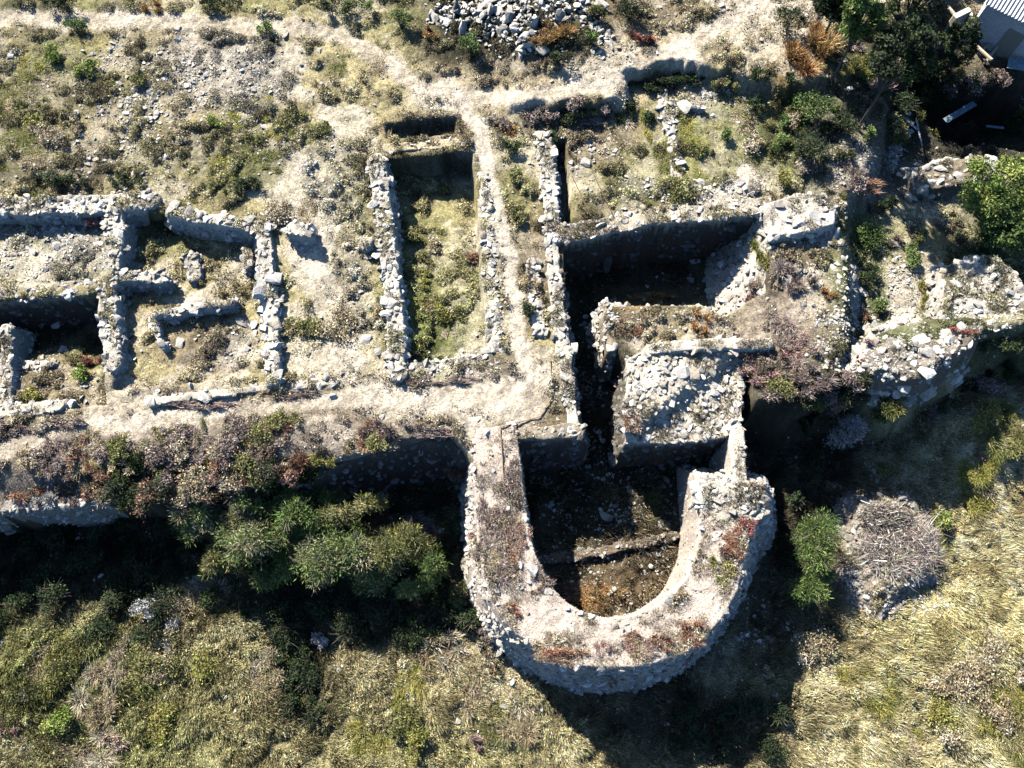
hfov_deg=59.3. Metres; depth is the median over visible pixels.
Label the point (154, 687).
shrub
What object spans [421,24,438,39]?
shrub
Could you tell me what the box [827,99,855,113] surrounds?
shrub
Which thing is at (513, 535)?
shrub
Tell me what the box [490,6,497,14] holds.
stone
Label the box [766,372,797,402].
shrub
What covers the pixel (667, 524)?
stone
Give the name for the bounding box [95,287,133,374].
stone wall
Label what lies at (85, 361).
shrub
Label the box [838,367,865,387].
shrub
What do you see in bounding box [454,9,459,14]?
stone
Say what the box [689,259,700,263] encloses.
stone
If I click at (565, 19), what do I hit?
stone
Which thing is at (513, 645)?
bastion
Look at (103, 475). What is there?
shrub
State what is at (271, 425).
shrub
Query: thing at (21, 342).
stone wall
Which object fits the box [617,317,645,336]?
shrub
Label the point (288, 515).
shrub
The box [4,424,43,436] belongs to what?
shrub
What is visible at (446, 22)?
stone
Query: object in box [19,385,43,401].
shrub
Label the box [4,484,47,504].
shrub
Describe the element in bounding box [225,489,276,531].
shrub
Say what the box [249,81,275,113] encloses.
shrub
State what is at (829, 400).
shrub
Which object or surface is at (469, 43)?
shrub
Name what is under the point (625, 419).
shrub
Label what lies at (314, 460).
shrub
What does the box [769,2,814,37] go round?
shrub
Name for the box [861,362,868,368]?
stone
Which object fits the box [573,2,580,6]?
stone
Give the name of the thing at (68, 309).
stone wall
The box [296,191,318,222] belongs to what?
shrub
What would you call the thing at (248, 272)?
rubble pillar
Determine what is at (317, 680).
shrub
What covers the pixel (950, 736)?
scrub
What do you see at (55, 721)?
shrub
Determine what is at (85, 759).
shrub
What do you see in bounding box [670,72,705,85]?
shrub
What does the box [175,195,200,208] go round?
shrub
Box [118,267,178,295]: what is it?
stone wall
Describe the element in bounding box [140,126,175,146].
shrub
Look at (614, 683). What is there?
shrub
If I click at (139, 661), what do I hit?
shrub
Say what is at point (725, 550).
shrub
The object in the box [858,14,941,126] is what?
tree
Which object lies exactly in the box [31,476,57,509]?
shrub
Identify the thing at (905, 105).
shrub
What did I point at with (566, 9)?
stone
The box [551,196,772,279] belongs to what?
stone wall
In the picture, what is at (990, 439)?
dry scrub
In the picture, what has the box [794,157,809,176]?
shrub
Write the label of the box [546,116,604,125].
shrub
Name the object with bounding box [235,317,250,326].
stone
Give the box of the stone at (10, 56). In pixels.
[7,53,14,59]
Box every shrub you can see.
[0,123,38,155]
[0,135,52,162]
[0,627,50,669]
[0,715,23,737]
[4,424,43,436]
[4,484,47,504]
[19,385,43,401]
[30,169,87,186]
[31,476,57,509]
[34,414,86,430]
[34,630,80,696]
[35,446,50,477]
[39,40,59,65]
[39,705,76,736]
[40,0,77,11]
[47,723,133,767]
[51,465,74,481]
[61,18,88,33]
[66,646,130,735]
[68,362,89,382]
[72,56,100,78]
[74,611,118,649]
[78,437,109,471]
[80,353,102,377]
[82,216,101,225]
[82,458,109,481]
[98,566,145,607]
[99,589,126,614]
[101,735,127,752]
[107,170,143,187]
[107,452,130,460]
[111,476,157,509]
[113,484,131,504]
[119,637,189,701]
[126,65,148,88]
[128,597,155,621]
[134,637,190,702]
[138,0,165,13]
[138,426,182,451]
[138,633,179,686]
[138,665,191,699]
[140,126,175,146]
[143,700,181,749]
[150,220,174,238]
[151,471,193,502]
[156,424,191,459]
[160,446,196,463]
[161,614,180,656]
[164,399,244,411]
[164,493,232,547]
[165,462,186,473]
[169,575,232,618]
[173,462,213,503]
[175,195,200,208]
[181,423,216,463]
[181,527,199,565]
[196,538,247,580]
[198,441,209,452]
[199,0,223,9]
[205,522,233,547]
[206,112,224,128]
[210,497,278,551]
[212,129,267,151]
[212,512,297,571]
[215,445,247,471]
[217,417,232,437]
[225,451,277,491]
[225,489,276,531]
[228,444,271,490]
[232,447,267,490]
[233,175,263,195]
[236,128,267,146]
[238,431,275,445]
[241,410,269,449]
[247,441,265,460]
[247,538,305,593]
[248,405,287,450]
[248,460,279,500]
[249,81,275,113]
[252,461,282,481]
[256,19,272,35]
[256,149,282,173]
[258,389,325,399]
[260,113,283,141]
[260,484,349,538]
[260,595,291,625]
[261,495,307,517]
[263,626,285,645]
[270,616,300,658]
[270,674,303,716]
[275,467,321,485]
[279,485,308,507]
[280,501,363,569]
[283,314,324,339]
[284,120,320,150]
[284,655,315,694]
[288,673,320,713]
[289,527,376,596]
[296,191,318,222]
[297,662,322,690]
[306,302,359,344]
[307,441,335,467]
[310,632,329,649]
[315,490,393,534]
[320,0,342,13]
[332,589,357,617]
[333,499,397,530]
[338,0,374,23]
[340,434,364,455]
[340,543,397,596]
[340,609,364,627]
[351,517,436,581]
[354,522,398,544]
[370,118,391,156]
[376,426,402,451]
[376,564,404,587]
[386,6,417,27]
[386,509,444,538]
[388,623,427,652]
[389,657,433,714]
[394,572,444,601]
[401,542,451,580]
[403,422,455,438]
[404,374,480,385]
[404,723,431,767]
[405,226,423,244]
[405,296,433,310]
[408,627,476,671]
[409,519,442,549]
[417,560,447,602]
[419,335,432,353]
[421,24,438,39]
[435,182,450,195]
[441,313,458,340]
[443,464,466,480]
[448,580,467,614]
[448,595,479,633]
[454,608,482,632]
[457,28,481,54]
[464,249,478,263]
[466,732,497,751]
[470,534,491,560]
[474,493,494,548]
[475,639,498,677]
[477,626,493,643]
[486,114,513,130]
[487,559,515,587]
[491,120,517,135]
[495,516,529,530]
[500,137,522,152]
[500,454,519,495]
[501,521,527,558]
[502,512,524,570]
[507,165,526,183]
[509,204,526,224]
[517,109,547,125]
[519,301,538,317]
[526,18,579,46]
[526,573,556,595]
[530,640,568,661]
[534,645,592,667]
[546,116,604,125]
[549,49,575,65]
[554,580,593,600]
[566,96,584,111]
[571,581,627,613]
[578,108,597,115]
[583,3,607,18]
[585,28,598,44]
[605,638,641,656]
[608,675,619,690]
[614,0,645,23]
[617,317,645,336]
[620,629,658,659]
[621,410,643,434]
[624,641,660,657]
[627,29,659,44]
[627,291,677,301]
[628,80,644,86]
[634,634,658,662]
[646,487,663,521]
[646,631,671,652]
[651,143,683,175]
[655,75,679,87]
[661,114,707,155]
[666,704,695,733]
[666,729,695,762]
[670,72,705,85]
[671,113,689,124]
[677,618,707,649]
[682,724,704,759]
[683,652,694,668]
[685,73,704,87]
[689,304,713,335]
[707,554,736,586]
[709,76,740,91]
[717,536,745,562]
[720,127,732,141]
[736,353,760,375]
[738,515,757,537]
[741,132,767,154]
[743,277,762,302]
[747,367,799,401]
[748,65,773,85]
[749,236,775,269]
[763,306,804,349]
[765,139,786,163]
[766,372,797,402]
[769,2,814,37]
[769,256,819,293]
[773,328,824,372]
[774,164,793,189]
[779,505,845,577]
[782,18,844,76]
[784,490,805,509]
[785,565,838,607]
[786,111,800,129]
[789,88,836,125]
[790,127,834,168]
[790,363,842,394]
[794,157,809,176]
[820,286,838,299]
[820,405,844,424]
[821,144,847,160]
[821,388,846,406]
[821,413,873,449]
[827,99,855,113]
[829,108,862,139]
[833,149,857,159]
[834,385,870,411]
[837,149,867,179]
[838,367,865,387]
[842,53,873,79]
[848,499,955,591]
[849,499,920,532]
[851,215,891,253]
[856,178,886,193]
[856,262,881,288]
[858,305,870,324]
[860,337,887,348]
[862,84,890,93]
[872,296,888,313]
[875,193,900,214]
[875,394,909,405]
[875,461,901,478]
[884,143,905,172]
[886,109,911,146]
[887,110,903,135]
[892,89,919,114]
[893,480,928,502]
[896,75,915,89]
[903,241,922,273]
[911,225,929,244]
[916,274,929,315]
[926,58,961,92]
[929,127,939,137]
[930,219,957,230]
[930,507,955,530]
[942,663,966,686]
[943,639,1003,706]
[948,326,980,336]
[963,374,1010,399]
[964,477,1003,500]
[965,70,990,96]
[965,450,985,461]
[967,683,1020,739]
[977,337,1023,355]
[977,682,1023,729]
[1002,439,1023,462]
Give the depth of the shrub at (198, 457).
35.13 m
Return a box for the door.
[994,28,1023,59]
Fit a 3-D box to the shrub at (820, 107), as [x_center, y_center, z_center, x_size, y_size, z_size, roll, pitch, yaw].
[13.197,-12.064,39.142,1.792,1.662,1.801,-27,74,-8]
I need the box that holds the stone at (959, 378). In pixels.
[951,375,962,384]
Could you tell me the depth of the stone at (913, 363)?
35.74 m
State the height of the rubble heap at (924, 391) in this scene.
4.146 m
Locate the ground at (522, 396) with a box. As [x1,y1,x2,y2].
[0,0,1023,767]
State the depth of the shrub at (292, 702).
35.99 m
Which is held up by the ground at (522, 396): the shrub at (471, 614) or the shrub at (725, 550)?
the shrub at (471, 614)
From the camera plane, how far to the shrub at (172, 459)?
35.01 m
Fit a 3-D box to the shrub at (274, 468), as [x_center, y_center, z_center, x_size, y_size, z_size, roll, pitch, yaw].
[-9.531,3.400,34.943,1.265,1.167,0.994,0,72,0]
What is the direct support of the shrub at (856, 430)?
on the ground at (522, 396)
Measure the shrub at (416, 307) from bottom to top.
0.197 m
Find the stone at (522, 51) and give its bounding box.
[518,48,526,54]
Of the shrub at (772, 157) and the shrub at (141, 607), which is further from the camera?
the shrub at (772, 157)
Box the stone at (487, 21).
[483,16,489,26]
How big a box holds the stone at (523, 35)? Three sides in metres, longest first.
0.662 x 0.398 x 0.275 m
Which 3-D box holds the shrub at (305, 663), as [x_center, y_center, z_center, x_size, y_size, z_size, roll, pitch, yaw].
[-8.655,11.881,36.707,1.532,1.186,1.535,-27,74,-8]
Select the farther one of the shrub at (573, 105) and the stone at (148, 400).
the shrub at (573, 105)
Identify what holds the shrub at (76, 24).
on the ground at (522, 396)
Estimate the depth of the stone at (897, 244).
39.69 m
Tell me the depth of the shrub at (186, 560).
37.88 m
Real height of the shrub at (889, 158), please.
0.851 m
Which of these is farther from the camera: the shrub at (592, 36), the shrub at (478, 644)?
the shrub at (592, 36)
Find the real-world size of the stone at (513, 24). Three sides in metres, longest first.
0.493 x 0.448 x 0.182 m
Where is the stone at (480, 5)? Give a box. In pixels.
[476,2,484,15]
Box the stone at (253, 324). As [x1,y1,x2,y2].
[250,321,257,329]
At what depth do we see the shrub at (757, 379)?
35.74 m
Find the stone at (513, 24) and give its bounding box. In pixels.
[510,22,519,33]
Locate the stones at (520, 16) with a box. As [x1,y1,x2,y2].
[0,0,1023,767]
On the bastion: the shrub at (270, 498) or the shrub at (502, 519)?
the shrub at (502, 519)
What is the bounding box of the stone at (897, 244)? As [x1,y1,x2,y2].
[894,240,900,247]
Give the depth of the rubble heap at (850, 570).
37.58 m
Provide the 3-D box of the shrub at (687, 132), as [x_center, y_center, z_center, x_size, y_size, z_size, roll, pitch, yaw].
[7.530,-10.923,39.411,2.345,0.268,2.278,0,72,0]
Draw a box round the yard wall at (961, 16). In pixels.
[943,7,972,34]
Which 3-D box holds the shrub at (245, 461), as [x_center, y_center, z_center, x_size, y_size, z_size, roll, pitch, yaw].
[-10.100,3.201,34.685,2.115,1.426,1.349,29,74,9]
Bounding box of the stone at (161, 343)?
[157,339,167,348]
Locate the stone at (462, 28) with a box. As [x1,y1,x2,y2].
[459,20,466,34]
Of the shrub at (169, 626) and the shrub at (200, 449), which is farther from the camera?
the shrub at (169, 626)
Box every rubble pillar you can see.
[179,250,207,286]
[239,246,256,277]
[281,219,317,249]
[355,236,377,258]
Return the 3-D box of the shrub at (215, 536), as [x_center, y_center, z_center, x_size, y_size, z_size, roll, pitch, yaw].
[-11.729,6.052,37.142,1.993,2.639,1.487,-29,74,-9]
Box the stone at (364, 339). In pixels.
[359,334,372,344]
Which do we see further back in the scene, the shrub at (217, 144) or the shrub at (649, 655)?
the shrub at (217, 144)
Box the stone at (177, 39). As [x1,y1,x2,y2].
[174,36,181,42]
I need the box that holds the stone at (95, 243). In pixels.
[93,241,102,246]
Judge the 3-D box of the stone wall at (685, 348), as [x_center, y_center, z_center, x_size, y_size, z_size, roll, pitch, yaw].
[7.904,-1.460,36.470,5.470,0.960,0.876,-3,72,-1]
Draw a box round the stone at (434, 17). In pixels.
[431,12,438,21]
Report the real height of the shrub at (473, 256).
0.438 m
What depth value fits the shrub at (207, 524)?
35.42 m
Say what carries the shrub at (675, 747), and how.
on the ground at (522, 396)
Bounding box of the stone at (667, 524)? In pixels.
[658,520,670,527]
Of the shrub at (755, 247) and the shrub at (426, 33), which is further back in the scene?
the shrub at (426, 33)
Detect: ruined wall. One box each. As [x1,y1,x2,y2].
[702,221,867,327]
[742,191,838,252]
[860,314,923,334]
[891,154,998,202]
[920,254,1023,319]
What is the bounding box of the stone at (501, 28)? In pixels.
[496,24,510,37]
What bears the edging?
on the ground at (522, 396)
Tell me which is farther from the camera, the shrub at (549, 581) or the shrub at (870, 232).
the shrub at (870, 232)
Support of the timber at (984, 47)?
on the ground at (522, 396)
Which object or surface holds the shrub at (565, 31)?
on the ground at (522, 396)
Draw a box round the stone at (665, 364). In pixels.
[661,360,669,367]
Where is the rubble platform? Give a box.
[608,350,754,470]
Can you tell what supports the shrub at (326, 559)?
on the ground at (522, 396)
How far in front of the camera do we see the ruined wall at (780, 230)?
37.69 m
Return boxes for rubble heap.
[827,479,942,621]
[851,322,988,407]
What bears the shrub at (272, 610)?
on the ground at (522, 396)
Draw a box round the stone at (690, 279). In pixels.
[686,276,693,282]
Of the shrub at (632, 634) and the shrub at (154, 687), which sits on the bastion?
the shrub at (632, 634)
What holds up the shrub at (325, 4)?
on the ground at (522, 396)
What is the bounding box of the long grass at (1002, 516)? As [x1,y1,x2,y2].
[0,114,1023,767]
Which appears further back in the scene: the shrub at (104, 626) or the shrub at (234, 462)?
the shrub at (104, 626)
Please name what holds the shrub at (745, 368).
on the rubble platform
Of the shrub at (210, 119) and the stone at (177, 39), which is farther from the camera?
the stone at (177, 39)
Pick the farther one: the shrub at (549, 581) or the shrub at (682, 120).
the shrub at (682, 120)
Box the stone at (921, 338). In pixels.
[911,333,930,343]
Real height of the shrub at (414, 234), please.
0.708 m
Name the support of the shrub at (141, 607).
on the ground at (522, 396)
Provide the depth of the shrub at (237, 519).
35.31 m
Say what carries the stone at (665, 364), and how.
on the rubble platform
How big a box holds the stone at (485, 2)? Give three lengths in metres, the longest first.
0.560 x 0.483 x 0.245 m
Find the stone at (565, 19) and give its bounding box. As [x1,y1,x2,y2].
[561,16,569,23]
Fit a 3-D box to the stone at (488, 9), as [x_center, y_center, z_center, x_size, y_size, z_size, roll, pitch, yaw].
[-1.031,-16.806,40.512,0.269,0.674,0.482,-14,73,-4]
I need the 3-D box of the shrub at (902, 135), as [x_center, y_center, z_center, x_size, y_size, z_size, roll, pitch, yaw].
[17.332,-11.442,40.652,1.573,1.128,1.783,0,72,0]
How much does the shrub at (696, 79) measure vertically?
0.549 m
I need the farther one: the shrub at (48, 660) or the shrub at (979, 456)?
the shrub at (979, 456)
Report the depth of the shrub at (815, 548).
36.00 m
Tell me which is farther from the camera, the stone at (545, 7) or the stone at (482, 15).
the stone at (482, 15)
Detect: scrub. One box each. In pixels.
[0,38,1023,767]
[0,39,1023,767]
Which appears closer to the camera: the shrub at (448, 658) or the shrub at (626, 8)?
the shrub at (448, 658)
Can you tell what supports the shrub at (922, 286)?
on the ground at (522, 396)
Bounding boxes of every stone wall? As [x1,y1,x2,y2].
[0,188,161,228]
[0,277,101,329]
[0,323,37,406]
[0,399,78,419]
[0,494,128,534]
[18,357,59,373]
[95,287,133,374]
[100,201,137,297]
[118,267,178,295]
[148,310,172,352]
[149,373,339,407]
[151,296,241,325]
[164,200,257,252]
[252,219,286,388]
[296,437,467,508]
[365,153,412,384]
[382,136,473,154]
[406,347,491,372]
[476,171,503,352]
[510,423,590,471]
[525,257,548,337]
[532,130,565,265]
[536,531,679,567]
[542,237,586,467]
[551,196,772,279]
[584,301,720,349]
[590,297,618,381]
[642,335,774,357]
[654,89,686,178]
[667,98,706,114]
[689,177,760,199]
[708,424,746,479]
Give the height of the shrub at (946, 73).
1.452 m
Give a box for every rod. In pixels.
[572,176,590,215]
[594,175,611,212]
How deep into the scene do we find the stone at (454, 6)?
40.89 m
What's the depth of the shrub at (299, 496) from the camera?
36.18 m
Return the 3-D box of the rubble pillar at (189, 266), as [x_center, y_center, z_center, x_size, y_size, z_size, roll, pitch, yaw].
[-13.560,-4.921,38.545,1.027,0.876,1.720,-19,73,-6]
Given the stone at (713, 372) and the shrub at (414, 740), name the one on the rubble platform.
the stone at (713, 372)
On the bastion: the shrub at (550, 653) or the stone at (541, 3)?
the shrub at (550, 653)
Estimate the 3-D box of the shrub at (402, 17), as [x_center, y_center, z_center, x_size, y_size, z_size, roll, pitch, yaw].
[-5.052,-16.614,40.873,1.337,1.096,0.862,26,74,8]
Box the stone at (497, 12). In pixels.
[494,6,502,16]
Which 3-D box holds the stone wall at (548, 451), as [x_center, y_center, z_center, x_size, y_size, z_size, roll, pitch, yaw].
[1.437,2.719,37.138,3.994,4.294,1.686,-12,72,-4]
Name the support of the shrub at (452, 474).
on the ground at (522, 396)
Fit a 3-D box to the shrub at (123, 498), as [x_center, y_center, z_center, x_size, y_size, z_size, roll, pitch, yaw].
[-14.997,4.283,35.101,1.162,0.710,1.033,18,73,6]
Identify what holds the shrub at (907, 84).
on the ground at (522, 396)
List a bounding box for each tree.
[812,0,859,34]
[830,0,893,81]
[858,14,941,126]
[884,0,950,38]
[937,15,983,68]
[955,153,1023,227]
[977,206,1023,254]
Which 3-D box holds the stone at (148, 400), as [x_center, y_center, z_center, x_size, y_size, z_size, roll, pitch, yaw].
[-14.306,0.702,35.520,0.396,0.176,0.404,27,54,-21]
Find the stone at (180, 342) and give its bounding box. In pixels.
[175,337,184,348]
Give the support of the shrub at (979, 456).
on the ground at (522, 396)
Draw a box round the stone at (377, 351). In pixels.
[374,347,380,355]
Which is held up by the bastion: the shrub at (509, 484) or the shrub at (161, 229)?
the shrub at (509, 484)
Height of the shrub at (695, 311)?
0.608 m
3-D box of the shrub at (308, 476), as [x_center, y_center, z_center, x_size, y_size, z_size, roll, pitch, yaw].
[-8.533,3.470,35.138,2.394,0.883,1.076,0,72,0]
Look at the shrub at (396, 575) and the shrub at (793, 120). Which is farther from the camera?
the shrub at (793, 120)
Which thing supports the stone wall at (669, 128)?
on the ground at (522, 396)
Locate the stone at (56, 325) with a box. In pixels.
[51,322,59,328]
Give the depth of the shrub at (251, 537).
34.98 m
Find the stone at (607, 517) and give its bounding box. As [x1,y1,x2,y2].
[600,511,613,522]
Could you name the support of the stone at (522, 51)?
on the ground at (522, 396)
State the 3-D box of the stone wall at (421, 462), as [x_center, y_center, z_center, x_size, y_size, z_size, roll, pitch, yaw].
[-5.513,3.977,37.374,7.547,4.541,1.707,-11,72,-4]
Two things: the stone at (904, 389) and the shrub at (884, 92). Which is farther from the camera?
the shrub at (884, 92)
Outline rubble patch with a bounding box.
[687,473,770,523]
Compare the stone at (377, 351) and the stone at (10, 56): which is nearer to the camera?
the stone at (377, 351)
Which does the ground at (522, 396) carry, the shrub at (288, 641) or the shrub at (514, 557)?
the shrub at (288, 641)
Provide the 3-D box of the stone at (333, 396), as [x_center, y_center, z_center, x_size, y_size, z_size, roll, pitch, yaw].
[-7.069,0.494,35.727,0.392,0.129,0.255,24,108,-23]
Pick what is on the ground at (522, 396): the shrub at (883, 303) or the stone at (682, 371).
the shrub at (883, 303)
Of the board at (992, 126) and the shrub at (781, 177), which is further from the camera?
the board at (992, 126)
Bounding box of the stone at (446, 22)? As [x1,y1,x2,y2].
[443,18,448,26]
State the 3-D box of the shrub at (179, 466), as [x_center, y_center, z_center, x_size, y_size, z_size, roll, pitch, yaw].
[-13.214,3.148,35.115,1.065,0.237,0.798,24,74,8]
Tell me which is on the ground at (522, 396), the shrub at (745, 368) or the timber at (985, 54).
the timber at (985, 54)
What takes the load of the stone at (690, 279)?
on the ground at (522, 396)
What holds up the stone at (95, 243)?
on the ground at (522, 396)
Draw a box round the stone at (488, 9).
[487,3,490,14]
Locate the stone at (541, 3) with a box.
[538,0,543,6]
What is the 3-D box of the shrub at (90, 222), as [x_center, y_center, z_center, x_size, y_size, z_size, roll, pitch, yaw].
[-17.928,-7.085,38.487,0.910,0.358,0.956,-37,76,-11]
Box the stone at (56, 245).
[52,242,60,250]
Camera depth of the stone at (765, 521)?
35.29 m
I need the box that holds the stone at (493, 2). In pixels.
[490,0,499,5]
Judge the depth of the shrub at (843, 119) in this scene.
38.94 m
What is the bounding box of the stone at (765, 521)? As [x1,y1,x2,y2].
[760,517,769,524]
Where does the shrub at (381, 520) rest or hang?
on the ground at (522, 396)
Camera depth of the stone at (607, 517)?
37.71 m
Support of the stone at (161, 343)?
on the stone wall at (160, 334)
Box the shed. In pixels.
[965,0,1023,59]
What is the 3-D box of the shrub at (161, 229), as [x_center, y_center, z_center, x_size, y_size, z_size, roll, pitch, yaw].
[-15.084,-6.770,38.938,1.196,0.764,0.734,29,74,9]
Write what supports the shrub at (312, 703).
on the ground at (522, 396)
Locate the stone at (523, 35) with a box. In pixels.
[519,31,529,39]
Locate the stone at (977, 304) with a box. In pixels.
[972,300,982,308]
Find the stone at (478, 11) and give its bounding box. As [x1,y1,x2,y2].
[475,8,483,14]
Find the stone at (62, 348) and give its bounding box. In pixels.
[58,345,66,352]
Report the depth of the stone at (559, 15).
39.66 m
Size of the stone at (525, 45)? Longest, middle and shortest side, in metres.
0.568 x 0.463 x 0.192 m
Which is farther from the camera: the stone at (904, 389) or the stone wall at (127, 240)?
the stone wall at (127, 240)
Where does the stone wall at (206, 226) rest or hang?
on the ground at (522, 396)
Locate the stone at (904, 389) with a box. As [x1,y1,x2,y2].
[897,386,910,393]
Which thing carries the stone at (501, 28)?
on the ground at (522, 396)
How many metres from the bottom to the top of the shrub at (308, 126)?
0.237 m
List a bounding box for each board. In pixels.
[901,115,918,129]
[915,118,922,145]
[943,102,976,122]
[986,125,1003,128]
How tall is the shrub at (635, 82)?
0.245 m
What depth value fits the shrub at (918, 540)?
37.11 m
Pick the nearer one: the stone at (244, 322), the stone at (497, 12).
the stone at (244, 322)
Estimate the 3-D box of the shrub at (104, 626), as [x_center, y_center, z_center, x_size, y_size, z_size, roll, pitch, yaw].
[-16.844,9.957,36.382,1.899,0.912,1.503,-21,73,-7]
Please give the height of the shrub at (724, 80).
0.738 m
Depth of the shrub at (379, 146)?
39.33 m
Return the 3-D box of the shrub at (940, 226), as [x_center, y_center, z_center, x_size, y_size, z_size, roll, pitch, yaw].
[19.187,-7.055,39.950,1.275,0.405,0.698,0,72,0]
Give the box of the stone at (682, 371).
[672,365,689,379]
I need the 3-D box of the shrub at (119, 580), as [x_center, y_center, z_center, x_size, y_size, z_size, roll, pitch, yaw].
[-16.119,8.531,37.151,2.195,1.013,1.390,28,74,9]
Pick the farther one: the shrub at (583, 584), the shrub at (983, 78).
the shrub at (983, 78)
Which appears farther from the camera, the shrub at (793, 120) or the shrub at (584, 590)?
the shrub at (793, 120)
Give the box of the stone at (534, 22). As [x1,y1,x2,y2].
[529,16,538,28]
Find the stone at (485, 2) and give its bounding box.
[480,0,489,8]
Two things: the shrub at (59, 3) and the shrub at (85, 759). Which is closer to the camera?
the shrub at (85, 759)
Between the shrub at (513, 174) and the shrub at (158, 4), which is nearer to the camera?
the shrub at (513, 174)
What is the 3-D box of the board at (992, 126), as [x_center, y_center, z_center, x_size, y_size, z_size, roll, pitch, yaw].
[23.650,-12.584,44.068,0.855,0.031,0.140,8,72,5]
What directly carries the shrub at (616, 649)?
on the bastion
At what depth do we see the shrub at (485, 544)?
33.80 m
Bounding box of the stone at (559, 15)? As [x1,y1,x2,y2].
[555,8,564,24]
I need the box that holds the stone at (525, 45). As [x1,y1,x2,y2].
[521,43,533,48]
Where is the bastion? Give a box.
[457,421,777,695]
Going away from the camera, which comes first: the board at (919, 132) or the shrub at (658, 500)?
the shrub at (658, 500)
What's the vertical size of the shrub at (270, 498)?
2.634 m
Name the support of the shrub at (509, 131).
on the ground at (522, 396)
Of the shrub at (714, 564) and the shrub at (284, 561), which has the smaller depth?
the shrub at (714, 564)
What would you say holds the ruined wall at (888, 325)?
on the ground at (522, 396)
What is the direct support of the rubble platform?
on the ground at (522, 396)
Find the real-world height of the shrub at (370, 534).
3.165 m
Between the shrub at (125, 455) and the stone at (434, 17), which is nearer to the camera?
the shrub at (125, 455)
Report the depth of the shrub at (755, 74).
39.06 m
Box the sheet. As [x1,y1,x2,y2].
[1007,56,1023,70]
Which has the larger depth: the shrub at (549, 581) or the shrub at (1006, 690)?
the shrub at (1006, 690)
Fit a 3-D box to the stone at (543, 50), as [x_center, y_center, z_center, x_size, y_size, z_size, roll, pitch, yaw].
[1.355,-14.610,39.470,0.720,0.201,0.490,2,62,-20]
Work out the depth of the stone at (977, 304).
37.34 m
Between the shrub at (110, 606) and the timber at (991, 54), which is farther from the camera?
the timber at (991, 54)
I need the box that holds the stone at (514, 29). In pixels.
[509,26,517,32]
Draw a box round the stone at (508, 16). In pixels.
[505,9,515,23]
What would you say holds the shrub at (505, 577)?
on the bastion
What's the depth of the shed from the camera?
41.69 m
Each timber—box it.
[943,1,954,14]
[969,39,992,60]
[977,42,990,54]
[983,45,998,64]
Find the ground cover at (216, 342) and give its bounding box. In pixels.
[0,0,1023,767]
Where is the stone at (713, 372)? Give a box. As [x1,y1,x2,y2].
[708,368,716,376]
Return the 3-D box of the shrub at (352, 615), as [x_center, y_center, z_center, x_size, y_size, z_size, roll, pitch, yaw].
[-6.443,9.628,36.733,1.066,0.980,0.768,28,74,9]
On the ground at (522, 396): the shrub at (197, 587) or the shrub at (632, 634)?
the shrub at (197, 587)
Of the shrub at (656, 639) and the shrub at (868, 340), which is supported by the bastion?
the shrub at (656, 639)
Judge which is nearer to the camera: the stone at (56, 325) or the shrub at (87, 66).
the stone at (56, 325)
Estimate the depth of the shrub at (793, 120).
39.42 m
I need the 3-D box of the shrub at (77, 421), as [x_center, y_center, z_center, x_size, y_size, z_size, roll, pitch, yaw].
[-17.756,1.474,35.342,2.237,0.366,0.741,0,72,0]
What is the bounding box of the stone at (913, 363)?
[910,360,917,367]
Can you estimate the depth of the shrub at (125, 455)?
34.84 m
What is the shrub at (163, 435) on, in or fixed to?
on the ground at (522, 396)
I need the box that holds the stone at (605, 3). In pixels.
[599,0,608,9]
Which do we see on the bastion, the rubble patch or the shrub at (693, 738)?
the rubble patch
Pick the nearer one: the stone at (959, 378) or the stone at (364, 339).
the stone at (364, 339)
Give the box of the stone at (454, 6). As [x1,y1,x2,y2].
[452,2,457,9]
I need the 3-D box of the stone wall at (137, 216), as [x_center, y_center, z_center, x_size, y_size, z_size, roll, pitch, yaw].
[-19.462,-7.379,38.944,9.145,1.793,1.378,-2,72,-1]
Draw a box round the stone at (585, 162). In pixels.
[580,157,590,167]
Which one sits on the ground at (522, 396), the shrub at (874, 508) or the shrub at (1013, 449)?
the shrub at (1013, 449)
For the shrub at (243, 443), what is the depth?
35.13 m
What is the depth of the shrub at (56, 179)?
38.42 m
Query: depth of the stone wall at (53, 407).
35.56 m
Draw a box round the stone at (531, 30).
[528,28,535,35]
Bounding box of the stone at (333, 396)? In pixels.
[329,393,337,398]
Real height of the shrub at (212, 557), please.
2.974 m
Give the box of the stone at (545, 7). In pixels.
[541,4,549,11]
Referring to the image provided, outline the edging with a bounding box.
[500,359,552,488]
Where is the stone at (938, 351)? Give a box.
[935,348,943,354]
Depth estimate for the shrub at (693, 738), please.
35.02 m
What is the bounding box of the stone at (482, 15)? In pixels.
[478,10,486,19]
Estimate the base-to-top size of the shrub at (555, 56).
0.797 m
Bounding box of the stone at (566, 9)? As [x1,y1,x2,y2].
[564,7,571,13]
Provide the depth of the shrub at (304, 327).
36.50 m
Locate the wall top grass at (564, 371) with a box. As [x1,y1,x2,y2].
[0,87,1023,668]
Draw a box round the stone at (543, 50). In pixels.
[535,46,549,55]
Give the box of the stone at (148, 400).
[144,396,152,406]
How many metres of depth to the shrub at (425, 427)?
35.25 m
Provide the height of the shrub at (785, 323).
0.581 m
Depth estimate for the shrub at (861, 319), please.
38.55 m
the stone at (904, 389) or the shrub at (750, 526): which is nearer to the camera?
the shrub at (750, 526)
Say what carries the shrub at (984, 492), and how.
on the ground at (522, 396)
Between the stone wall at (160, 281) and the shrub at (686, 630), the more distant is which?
the stone wall at (160, 281)
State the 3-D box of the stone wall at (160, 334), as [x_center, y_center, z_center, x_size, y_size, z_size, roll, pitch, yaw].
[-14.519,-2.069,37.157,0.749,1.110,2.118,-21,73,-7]
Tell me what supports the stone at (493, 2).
on the ground at (522, 396)

